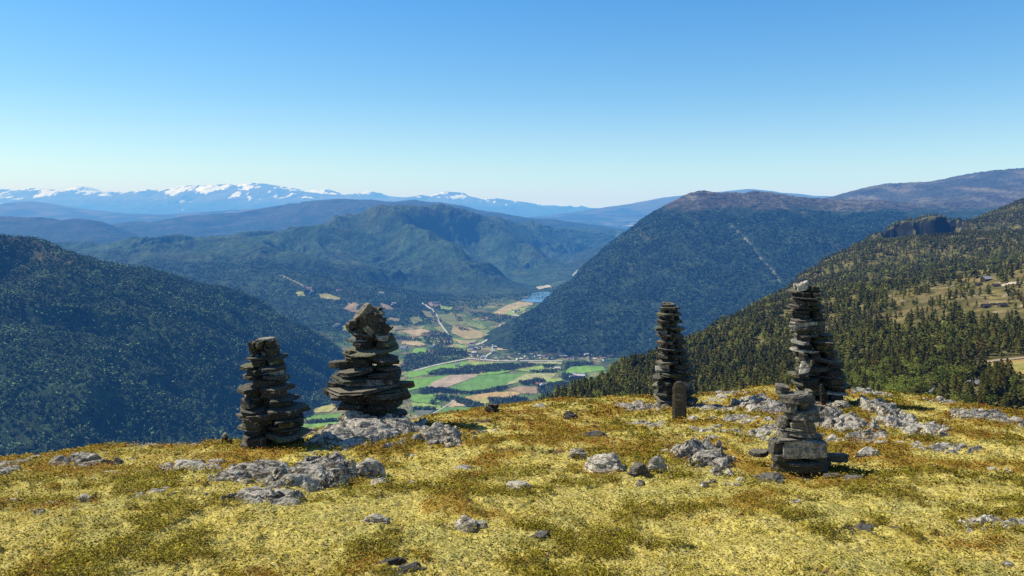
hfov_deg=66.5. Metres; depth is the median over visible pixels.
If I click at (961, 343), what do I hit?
pine tree
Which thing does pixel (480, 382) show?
field
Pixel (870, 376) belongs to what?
birch tree
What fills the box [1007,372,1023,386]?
birch tree
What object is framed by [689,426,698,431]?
rock
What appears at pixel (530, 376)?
field
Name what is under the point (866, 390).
rock outcrop
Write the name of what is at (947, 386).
pine tree
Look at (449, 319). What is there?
field
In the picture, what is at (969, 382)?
pine tree
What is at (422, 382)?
field
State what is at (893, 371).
pine tree
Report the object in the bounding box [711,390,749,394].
rock outcrop
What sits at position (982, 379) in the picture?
pine tree
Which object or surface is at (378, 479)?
rock
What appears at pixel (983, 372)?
pine tree
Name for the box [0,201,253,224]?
hill
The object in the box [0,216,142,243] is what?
hill
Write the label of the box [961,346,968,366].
pine tree
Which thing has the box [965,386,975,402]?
pine tree
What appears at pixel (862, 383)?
pine tree
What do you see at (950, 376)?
birch tree
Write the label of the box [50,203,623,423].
valley
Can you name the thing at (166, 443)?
rock outcrop
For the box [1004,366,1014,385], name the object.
pine tree
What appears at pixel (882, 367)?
pine tree
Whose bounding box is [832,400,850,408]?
rock
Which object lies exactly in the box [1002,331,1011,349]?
pine tree
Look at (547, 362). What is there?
field
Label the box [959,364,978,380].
birch tree
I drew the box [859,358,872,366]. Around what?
birch tree
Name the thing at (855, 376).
birch tree
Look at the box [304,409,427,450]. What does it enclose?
rock outcrop
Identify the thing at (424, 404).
field
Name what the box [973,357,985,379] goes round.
pine tree
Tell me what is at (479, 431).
rock outcrop
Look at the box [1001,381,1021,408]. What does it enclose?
pine tree
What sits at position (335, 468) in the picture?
rock outcrop
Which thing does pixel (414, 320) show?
field
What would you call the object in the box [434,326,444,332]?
field
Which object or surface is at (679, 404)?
standing stone
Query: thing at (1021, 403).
pine tree
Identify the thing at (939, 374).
birch tree
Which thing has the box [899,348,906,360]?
pine tree
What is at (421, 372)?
field
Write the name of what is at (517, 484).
rock
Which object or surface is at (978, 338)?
pine tree
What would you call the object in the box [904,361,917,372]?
birch tree
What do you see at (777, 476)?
rock
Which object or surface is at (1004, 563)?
rock
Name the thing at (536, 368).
field
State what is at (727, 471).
rock
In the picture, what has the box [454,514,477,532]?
rock
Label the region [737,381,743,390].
pine tree
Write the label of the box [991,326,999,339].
pine tree
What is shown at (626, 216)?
hill
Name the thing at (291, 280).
field
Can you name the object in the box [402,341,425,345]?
field
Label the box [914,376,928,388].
birch tree
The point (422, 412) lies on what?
field
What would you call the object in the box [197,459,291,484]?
rock outcrop
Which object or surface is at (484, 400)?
field
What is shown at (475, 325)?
field
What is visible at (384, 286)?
forest
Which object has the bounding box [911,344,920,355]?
pine tree
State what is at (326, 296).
field
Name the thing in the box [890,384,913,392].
birch tree
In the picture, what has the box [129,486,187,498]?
rock outcrop
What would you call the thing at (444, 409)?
field
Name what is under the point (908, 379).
birch tree
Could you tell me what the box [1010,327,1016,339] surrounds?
pine tree
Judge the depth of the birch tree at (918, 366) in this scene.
306.11 m
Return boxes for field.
[280,275,302,285]
[296,291,304,295]
[302,422,335,427]
[306,413,341,419]
[314,403,335,411]
[316,423,333,427]
[319,293,340,299]
[343,302,358,312]
[381,303,393,309]
[390,325,403,330]
[402,329,430,335]
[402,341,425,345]
[407,375,448,390]
[408,362,468,377]
[409,316,421,323]
[410,394,448,403]
[411,402,442,408]
[413,348,426,354]
[414,410,432,416]
[422,310,433,317]
[428,374,480,387]
[433,407,470,413]
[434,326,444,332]
[437,314,466,325]
[440,306,452,309]
[448,400,464,406]
[450,374,523,391]
[451,326,483,338]
[456,340,475,343]
[456,344,465,350]
[465,392,519,399]
[466,322,486,329]
[468,362,506,365]
[473,397,502,404]
[477,370,509,375]
[493,302,532,315]
[504,307,527,314]
[506,373,554,384]
[511,386,537,393]
[515,365,560,371]
[528,362,561,363]
[537,285,550,288]
[545,378,564,382]
[566,366,604,373]
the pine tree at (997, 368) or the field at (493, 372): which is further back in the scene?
the field at (493, 372)
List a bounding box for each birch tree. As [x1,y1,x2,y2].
[592,391,605,396]
[849,372,861,381]
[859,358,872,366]
[865,370,878,383]
[870,380,882,385]
[872,370,890,381]
[873,363,889,372]
[873,371,885,381]
[888,377,898,383]
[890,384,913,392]
[895,385,914,392]
[898,375,918,383]
[899,360,910,375]
[901,376,922,385]
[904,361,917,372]
[909,363,926,376]
[911,357,934,364]
[914,362,934,373]
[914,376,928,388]
[928,366,950,385]
[929,355,941,362]
[932,372,943,385]
[936,345,950,350]
[946,364,965,375]
[947,369,959,378]
[950,391,973,402]
[957,374,966,385]
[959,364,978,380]
[984,393,997,405]
[988,335,1006,344]
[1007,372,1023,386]
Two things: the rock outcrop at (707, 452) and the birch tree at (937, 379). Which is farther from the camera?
the birch tree at (937, 379)
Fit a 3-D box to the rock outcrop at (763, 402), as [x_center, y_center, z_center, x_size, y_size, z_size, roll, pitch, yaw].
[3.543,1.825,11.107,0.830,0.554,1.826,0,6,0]
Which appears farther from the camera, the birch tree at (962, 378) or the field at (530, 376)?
the field at (530, 376)
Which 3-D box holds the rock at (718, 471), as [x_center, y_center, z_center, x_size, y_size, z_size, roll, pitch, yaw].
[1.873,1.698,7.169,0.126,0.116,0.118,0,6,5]
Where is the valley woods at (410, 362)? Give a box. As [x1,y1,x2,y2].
[302,299,618,423]
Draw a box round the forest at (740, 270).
[511,207,904,354]
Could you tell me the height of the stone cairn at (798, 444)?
0.927 m
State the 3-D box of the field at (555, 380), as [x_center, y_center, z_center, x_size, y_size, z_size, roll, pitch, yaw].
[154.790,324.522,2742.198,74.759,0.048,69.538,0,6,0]
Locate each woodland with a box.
[536,267,1023,408]
[683,198,1023,346]
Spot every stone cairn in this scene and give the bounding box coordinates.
[220,432,231,443]
[236,337,311,449]
[323,303,414,419]
[652,302,697,406]
[748,383,858,479]
[787,280,850,403]
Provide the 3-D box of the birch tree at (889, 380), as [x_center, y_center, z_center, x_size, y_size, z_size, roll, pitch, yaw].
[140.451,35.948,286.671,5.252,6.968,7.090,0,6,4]
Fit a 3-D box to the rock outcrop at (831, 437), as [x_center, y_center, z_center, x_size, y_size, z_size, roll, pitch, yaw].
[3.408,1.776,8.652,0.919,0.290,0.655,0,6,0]
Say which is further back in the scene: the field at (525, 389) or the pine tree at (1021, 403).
the field at (525, 389)
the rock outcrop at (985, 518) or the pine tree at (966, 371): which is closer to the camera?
the rock outcrop at (985, 518)
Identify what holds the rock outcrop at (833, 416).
on the hilltop
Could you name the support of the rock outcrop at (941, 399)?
on the hilltop
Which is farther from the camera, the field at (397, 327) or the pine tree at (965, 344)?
the field at (397, 327)
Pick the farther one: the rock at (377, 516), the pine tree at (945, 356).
the pine tree at (945, 356)
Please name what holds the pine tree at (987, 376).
on the hill at (930, 225)
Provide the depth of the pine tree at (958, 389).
222.51 m
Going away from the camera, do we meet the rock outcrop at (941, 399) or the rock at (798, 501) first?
the rock at (798, 501)
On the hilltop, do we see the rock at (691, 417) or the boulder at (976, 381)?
the rock at (691, 417)
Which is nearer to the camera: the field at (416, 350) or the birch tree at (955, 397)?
the birch tree at (955, 397)
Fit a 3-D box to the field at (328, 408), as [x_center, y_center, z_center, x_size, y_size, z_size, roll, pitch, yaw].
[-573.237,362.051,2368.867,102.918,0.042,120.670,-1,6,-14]
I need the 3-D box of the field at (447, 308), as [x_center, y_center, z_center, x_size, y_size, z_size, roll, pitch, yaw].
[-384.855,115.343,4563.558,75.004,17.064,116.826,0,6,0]
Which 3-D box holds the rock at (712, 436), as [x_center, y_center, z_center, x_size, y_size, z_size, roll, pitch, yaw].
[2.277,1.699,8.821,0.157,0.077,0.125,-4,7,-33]
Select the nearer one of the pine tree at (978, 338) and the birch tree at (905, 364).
the birch tree at (905, 364)
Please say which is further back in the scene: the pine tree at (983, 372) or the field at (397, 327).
the field at (397, 327)
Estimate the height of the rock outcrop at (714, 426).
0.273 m
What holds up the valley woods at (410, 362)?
on the valley at (441, 248)
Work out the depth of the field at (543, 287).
5665.32 m
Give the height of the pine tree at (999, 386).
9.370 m
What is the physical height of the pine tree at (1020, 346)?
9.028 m
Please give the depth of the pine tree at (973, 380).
230.75 m
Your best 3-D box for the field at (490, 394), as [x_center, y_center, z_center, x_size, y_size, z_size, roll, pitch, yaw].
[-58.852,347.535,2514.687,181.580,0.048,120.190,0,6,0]
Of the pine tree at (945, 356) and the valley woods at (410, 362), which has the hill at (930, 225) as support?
the pine tree at (945, 356)
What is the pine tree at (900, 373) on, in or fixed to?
on the hill at (930, 225)
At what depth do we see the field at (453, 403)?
2402.82 m
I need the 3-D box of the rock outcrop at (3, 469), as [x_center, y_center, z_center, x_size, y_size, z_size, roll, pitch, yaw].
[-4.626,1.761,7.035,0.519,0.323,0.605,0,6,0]
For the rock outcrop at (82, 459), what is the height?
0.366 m
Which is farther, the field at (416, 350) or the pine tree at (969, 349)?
the field at (416, 350)
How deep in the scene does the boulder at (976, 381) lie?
278.16 m
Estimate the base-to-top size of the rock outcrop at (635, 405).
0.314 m
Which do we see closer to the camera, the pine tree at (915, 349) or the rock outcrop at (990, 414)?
the rock outcrop at (990, 414)
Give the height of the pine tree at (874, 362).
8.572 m
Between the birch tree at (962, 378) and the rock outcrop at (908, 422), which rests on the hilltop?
the rock outcrop at (908, 422)
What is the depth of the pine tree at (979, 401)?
212.80 m
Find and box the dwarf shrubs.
[0,383,1023,575]
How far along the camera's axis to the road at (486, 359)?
3096.71 m
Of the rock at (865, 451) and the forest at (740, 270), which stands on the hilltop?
the rock at (865, 451)
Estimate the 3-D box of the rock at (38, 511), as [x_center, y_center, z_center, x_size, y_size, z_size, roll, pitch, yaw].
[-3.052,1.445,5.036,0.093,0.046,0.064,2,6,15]
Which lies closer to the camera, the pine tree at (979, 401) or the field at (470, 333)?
the pine tree at (979, 401)
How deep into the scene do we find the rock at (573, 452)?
7.89 m
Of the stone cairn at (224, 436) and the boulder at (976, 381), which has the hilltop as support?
the stone cairn at (224, 436)
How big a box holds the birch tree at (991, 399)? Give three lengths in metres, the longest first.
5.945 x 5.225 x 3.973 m
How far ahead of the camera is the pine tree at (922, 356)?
312.84 m
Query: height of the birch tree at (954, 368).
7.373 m
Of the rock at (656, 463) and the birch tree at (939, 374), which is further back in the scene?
the birch tree at (939, 374)
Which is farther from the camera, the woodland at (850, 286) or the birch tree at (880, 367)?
the woodland at (850, 286)
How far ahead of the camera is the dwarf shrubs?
5.84 m
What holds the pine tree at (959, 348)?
on the hill at (930, 225)
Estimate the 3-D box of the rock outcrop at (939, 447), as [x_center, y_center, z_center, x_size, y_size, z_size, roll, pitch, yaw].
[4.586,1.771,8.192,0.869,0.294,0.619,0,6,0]
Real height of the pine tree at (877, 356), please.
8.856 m
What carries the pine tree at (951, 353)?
on the hill at (930, 225)
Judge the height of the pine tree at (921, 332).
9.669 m
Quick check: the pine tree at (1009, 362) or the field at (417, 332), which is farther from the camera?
the field at (417, 332)
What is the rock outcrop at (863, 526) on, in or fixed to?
on the hilltop
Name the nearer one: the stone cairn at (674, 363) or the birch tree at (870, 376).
the stone cairn at (674, 363)
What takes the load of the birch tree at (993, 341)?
on the hill at (930, 225)
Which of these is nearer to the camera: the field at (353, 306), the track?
the track
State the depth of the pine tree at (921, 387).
237.05 m
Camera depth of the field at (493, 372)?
2868.35 m
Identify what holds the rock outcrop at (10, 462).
on the hilltop
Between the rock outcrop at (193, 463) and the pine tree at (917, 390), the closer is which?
the rock outcrop at (193, 463)
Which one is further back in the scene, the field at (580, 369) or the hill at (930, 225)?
the field at (580, 369)
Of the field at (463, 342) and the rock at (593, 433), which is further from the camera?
the field at (463, 342)
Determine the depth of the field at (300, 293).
4342.50 m
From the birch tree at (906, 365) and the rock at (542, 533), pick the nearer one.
the rock at (542, 533)
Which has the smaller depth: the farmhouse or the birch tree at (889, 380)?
the birch tree at (889, 380)
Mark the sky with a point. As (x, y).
(575, 103)
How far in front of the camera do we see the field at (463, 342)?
3580.09 m
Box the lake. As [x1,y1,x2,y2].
[522,292,551,301]
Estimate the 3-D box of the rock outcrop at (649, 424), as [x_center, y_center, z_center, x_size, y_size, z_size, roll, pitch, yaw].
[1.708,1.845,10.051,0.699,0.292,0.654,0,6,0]
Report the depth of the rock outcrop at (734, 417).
10.05 m
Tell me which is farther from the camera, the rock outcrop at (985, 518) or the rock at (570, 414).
the rock at (570, 414)
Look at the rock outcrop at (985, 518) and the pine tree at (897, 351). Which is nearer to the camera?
the rock outcrop at (985, 518)
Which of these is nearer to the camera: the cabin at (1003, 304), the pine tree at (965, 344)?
the pine tree at (965, 344)
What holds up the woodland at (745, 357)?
on the hill at (930, 225)
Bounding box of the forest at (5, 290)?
[0,234,344,455]
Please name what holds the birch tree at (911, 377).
on the hill at (930, 225)
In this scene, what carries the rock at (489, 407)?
on the hilltop
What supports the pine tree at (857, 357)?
on the hill at (930, 225)
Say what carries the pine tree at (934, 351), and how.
on the hill at (930, 225)
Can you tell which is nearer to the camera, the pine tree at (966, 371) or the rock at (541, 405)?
the rock at (541, 405)
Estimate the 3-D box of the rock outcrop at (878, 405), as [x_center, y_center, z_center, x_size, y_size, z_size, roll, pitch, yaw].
[5.170,1.826,10.929,0.656,0.492,1.443,0,6,0]
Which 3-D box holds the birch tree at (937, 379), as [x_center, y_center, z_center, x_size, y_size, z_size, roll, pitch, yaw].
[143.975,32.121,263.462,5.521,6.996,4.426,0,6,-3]
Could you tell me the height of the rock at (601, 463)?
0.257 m
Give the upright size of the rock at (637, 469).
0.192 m
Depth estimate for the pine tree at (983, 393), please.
214.31 m
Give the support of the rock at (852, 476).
on the hilltop
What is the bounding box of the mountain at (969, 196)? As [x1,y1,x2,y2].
[484,168,1023,359]
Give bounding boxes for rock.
[33,509,45,513]
[77,493,91,502]
[356,458,385,478]
[362,513,390,523]
[369,477,389,484]
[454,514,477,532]
[455,464,471,469]
[474,520,488,532]
[485,403,498,412]
[506,481,534,490]
[529,530,549,538]
[533,403,545,407]
[563,411,577,419]
[567,448,587,459]
[580,430,607,436]
[584,452,625,473]
[627,462,649,477]
[635,480,645,486]
[647,454,666,473]
[686,416,697,420]
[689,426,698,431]
[698,481,708,487]
[706,435,718,438]
[709,467,722,475]
[715,394,727,398]
[724,469,733,475]
[752,472,785,483]
[791,499,801,503]
[823,473,842,478]
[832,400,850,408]
[843,475,864,481]
[853,447,880,457]
[1000,561,1014,567]
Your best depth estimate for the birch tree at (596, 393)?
409.78 m
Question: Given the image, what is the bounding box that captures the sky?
[0,0,1023,207]
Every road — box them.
[414,358,562,370]
[421,302,450,339]
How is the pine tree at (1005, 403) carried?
on the hill at (930, 225)
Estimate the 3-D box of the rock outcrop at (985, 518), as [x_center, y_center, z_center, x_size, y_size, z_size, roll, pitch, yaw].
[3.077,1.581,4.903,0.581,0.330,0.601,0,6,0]
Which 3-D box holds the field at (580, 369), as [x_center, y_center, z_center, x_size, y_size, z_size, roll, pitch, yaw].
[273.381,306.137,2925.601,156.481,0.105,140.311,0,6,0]
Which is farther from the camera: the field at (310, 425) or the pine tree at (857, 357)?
the field at (310, 425)
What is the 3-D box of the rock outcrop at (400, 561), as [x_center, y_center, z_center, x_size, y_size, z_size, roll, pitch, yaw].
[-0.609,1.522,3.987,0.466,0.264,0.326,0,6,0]
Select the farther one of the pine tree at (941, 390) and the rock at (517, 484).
the pine tree at (941, 390)
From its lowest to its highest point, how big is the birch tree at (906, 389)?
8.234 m
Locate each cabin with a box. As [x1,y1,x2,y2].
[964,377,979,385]
[980,302,991,308]
[996,302,1008,306]
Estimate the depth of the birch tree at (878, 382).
281.82 m
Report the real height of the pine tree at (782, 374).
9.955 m
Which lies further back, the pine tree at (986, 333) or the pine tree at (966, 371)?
the pine tree at (986, 333)
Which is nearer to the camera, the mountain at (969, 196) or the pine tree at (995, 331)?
the pine tree at (995, 331)
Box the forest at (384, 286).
[116,256,551,341]
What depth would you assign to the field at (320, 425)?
2165.51 m
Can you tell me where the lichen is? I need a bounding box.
[0,386,1023,575]
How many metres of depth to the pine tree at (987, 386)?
221.56 m
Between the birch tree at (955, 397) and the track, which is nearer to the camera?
the birch tree at (955, 397)
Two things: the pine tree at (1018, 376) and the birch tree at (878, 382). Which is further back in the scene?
the birch tree at (878, 382)
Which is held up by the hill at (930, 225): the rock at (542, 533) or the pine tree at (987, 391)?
the pine tree at (987, 391)
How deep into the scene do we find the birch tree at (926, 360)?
314.15 m
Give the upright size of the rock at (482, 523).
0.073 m
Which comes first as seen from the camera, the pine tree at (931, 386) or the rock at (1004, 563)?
the rock at (1004, 563)
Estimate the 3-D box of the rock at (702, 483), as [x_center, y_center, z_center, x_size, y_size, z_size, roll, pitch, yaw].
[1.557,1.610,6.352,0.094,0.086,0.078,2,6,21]
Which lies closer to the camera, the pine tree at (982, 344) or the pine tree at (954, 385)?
the pine tree at (954, 385)
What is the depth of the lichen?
4.88 m
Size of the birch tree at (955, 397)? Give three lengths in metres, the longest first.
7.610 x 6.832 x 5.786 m
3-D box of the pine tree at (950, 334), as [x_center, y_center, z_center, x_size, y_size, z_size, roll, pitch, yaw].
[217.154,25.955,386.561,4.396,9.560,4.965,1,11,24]
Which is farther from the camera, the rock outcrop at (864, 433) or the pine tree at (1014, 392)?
the pine tree at (1014, 392)
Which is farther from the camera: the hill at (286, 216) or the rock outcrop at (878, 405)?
the hill at (286, 216)
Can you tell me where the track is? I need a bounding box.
[976,357,1023,363]
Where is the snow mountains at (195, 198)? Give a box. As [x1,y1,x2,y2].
[0,183,596,216]
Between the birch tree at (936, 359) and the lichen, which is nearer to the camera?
the lichen
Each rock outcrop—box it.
[0,455,46,465]
[0,465,22,475]
[48,452,123,468]
[125,442,199,446]
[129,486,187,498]
[156,458,227,470]
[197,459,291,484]
[201,485,304,506]
[261,451,359,491]
[301,428,321,437]
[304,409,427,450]
[372,557,426,574]
[411,422,465,448]
[473,427,497,432]
[612,400,669,412]
[627,420,667,426]
[670,438,736,469]
[687,403,744,413]
[689,424,745,433]
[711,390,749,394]
[719,414,772,424]
[729,392,786,414]
[747,424,782,437]
[814,403,879,433]
[820,433,860,443]
[843,523,899,534]
[844,429,887,441]
[847,387,892,396]
[849,395,917,418]
[870,413,958,436]
[895,441,923,445]
[913,442,984,453]
[922,396,961,403]
[949,407,1023,426]
[957,514,1023,528]
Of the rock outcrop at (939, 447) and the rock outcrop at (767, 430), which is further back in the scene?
the rock outcrop at (767, 430)
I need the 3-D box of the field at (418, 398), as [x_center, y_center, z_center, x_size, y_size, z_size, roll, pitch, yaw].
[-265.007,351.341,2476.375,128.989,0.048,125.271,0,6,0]
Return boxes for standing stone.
[672,381,686,418]
[820,384,826,405]
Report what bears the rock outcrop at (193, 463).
on the hilltop
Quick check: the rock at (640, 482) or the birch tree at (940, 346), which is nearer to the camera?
the rock at (640, 482)
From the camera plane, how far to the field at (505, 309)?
4805.54 m
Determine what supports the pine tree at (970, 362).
on the hill at (930, 225)
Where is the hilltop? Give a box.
[0,386,1023,575]
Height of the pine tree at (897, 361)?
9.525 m
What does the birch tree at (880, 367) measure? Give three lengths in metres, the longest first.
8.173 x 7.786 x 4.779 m
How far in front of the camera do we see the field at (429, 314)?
4272.31 m
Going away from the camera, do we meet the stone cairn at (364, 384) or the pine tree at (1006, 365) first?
the stone cairn at (364, 384)
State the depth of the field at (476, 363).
3060.15 m
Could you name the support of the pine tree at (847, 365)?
on the hill at (930, 225)
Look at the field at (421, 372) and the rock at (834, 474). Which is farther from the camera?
the field at (421, 372)
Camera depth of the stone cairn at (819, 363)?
11.41 m
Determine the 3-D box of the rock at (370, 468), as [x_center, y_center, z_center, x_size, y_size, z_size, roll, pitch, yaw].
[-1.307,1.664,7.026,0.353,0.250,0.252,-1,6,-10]
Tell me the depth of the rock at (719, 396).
12.24 m
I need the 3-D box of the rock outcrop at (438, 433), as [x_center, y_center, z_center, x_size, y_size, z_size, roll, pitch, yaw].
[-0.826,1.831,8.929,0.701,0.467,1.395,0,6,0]
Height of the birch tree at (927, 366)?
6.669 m
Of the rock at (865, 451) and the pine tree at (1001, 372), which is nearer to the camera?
the rock at (865, 451)
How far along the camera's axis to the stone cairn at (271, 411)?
8.44 m
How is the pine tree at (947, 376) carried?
on the hill at (930, 225)
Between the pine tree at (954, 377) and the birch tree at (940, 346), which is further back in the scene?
the birch tree at (940, 346)
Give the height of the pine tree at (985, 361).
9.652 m
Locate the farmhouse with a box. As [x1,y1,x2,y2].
[979,275,993,281]
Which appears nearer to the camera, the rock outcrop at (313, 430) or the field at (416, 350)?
the rock outcrop at (313, 430)
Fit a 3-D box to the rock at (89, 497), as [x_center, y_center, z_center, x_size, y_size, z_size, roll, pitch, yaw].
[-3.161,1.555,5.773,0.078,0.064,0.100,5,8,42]
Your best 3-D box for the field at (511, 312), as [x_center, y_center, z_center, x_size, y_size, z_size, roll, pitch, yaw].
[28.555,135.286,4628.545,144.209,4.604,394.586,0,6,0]
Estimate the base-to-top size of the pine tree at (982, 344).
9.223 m
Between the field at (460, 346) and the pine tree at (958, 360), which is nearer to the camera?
the pine tree at (958, 360)
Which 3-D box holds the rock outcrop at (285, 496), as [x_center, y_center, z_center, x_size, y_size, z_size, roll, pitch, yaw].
[-1.766,1.598,5.541,0.779,0.404,0.829,0,6,0]
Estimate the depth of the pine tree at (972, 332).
397.60 m
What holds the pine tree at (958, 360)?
on the hill at (930, 225)
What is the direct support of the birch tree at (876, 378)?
on the hill at (930, 225)
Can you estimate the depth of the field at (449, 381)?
2741.04 m
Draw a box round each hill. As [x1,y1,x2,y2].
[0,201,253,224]
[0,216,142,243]
[0,237,344,455]
[111,199,625,236]
[527,189,832,229]
[618,200,1023,409]
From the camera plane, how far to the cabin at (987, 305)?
482.36 m
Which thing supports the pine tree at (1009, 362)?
on the hill at (930, 225)
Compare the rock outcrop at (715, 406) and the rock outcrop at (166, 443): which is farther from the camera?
the rock outcrop at (715, 406)
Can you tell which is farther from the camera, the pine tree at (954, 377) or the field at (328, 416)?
the field at (328, 416)
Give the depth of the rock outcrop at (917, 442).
8.37 m
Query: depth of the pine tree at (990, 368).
272.52 m
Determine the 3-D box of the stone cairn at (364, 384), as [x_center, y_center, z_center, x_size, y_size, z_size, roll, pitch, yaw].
[-1.845,1.042,10.051,1.078,1.725,0.960,-3,6,-25]
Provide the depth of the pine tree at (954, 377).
256.17 m
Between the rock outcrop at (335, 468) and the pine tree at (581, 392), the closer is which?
the rock outcrop at (335, 468)
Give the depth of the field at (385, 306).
4259.35 m
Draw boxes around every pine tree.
[578,388,583,397]
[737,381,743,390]
[780,367,786,379]
[844,358,852,372]
[855,353,861,361]
[859,381,866,387]
[870,356,877,368]
[875,352,879,361]
[879,364,885,375]
[883,361,897,378]
[889,357,899,369]
[894,346,900,359]
[894,365,904,380]
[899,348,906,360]
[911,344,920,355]
[912,385,920,394]
[917,327,926,340]
[919,383,925,393]
[920,354,927,373]
[926,366,941,388]
[929,347,937,359]
[937,384,945,397]
[939,373,951,393]
[941,350,951,365]
[942,379,951,398]
[947,331,953,345]
[948,349,954,362]
[951,372,958,390]
[951,379,957,394]
[952,383,961,400]
[953,347,964,368]
[954,352,963,366]
[957,337,962,350]
[961,342,973,358]
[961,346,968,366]
[961,361,970,379]
[962,381,973,398]
[963,376,976,396]
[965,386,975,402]
[966,337,971,352]
[966,358,977,379]
[969,327,974,339]
[972,335,984,352]
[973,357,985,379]
[975,377,986,396]
[975,397,983,404]
[976,336,988,355]
[976,370,985,389]
[977,356,987,374]
[977,375,999,400]
[977,390,988,404]
[978,380,999,405]
[979,366,993,384]
[980,384,992,404]
[983,328,991,339]
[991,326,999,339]
[991,364,1002,378]
[992,375,1005,401]
[994,367,1006,383]
[998,395,1009,407]
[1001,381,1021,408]
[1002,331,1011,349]
[1004,358,1008,370]
[1004,360,1020,379]
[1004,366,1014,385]
[1008,371,1023,394]
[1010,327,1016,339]
[1013,336,1023,355]
[1017,387,1023,409]
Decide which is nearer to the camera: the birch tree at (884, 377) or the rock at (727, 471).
the rock at (727, 471)
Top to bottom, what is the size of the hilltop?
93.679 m
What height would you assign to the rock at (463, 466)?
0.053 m
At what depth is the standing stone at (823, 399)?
11.08 m

